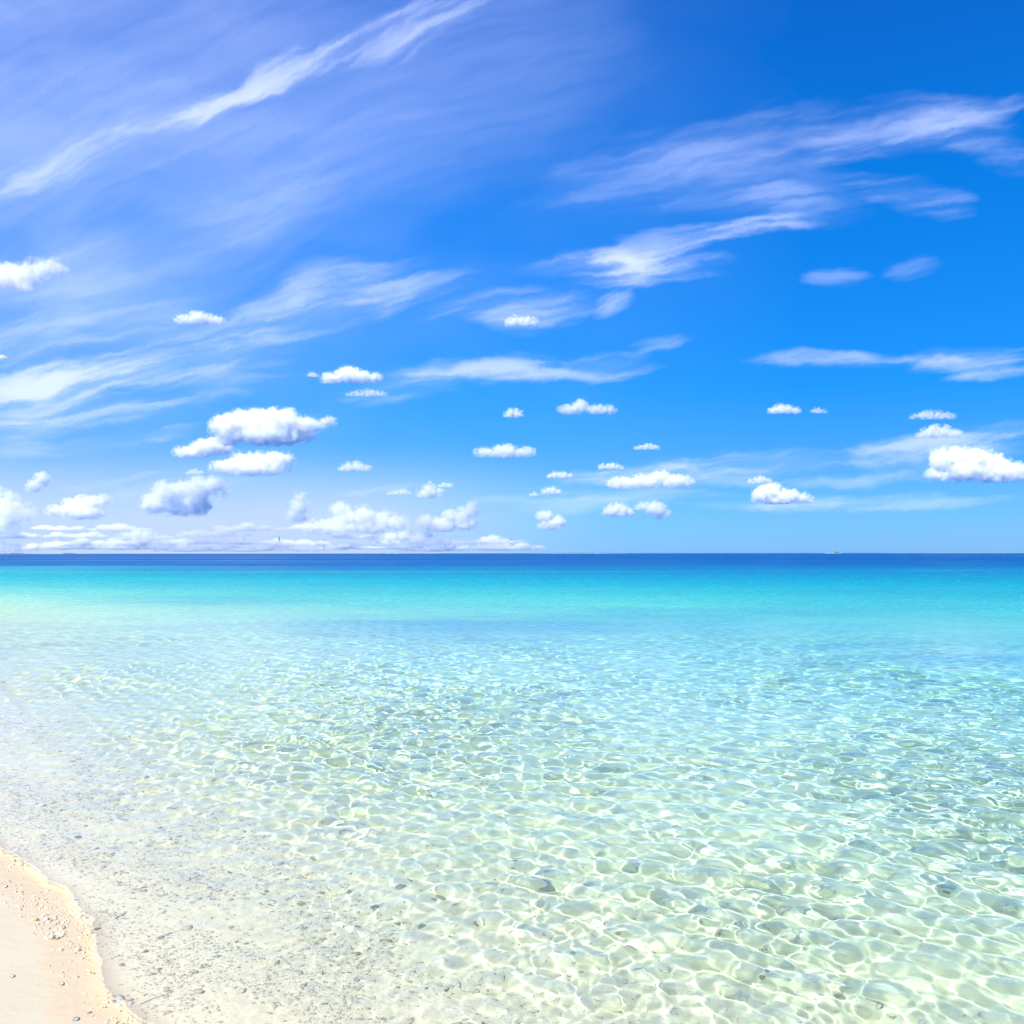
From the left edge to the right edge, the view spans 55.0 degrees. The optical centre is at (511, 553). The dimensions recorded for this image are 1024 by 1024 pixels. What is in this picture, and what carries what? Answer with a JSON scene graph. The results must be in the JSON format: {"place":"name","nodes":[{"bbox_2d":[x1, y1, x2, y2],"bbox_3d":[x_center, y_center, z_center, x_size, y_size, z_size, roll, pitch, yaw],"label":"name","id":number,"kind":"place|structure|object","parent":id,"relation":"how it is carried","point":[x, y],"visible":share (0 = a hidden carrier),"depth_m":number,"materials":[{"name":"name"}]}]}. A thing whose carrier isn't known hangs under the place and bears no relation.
{"place":"outdoors","nodes":[
{"label":"outdoors","id":0,"kind":"place"},
{"bbox_2d":[0,850,149,1023],"bbox_3d":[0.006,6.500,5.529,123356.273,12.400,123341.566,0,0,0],"label":"sand beach","id":1,"kind":"structure","parent":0,"point":[32,991],"depth_m":4.38,"materials":[{"name":"beige sand"}]},
{"bbox_2d":[1,851,145,1023],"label":"coral rubble","id":2,"kind":"object","parent":1,"relation":"on","point":[52,936],"visible":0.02,"depth_m":4.79,"materials":[{"name":"beige stone"}]},
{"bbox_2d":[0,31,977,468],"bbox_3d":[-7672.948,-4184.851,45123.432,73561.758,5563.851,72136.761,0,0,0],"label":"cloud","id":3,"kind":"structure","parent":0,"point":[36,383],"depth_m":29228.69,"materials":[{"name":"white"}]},
{"bbox_2d":[0,553,1023,1023],"bbox_3d":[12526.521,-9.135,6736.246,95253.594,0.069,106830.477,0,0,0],"label":"sea water","id":4,"kind":"structure","parent":0,"point":[544,789],"depth_m":7.76,"materials":[{"name":"teal liquid"}]},
{"bbox_2d":[362,553,435,553],"bbox_3d":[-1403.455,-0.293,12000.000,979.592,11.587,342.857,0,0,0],"label":"island","id":5,"kind":"structure","parent":4,"relation":"on","point":[398,553],"depth_m":11861.08,"materials":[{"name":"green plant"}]},
{"bbox_2d":[0,0,1023,553],"label":"sky","id":6,"kind":"structure","parent":0,"point":[445,196],"materials":[{"name":"blue"}]}
]}

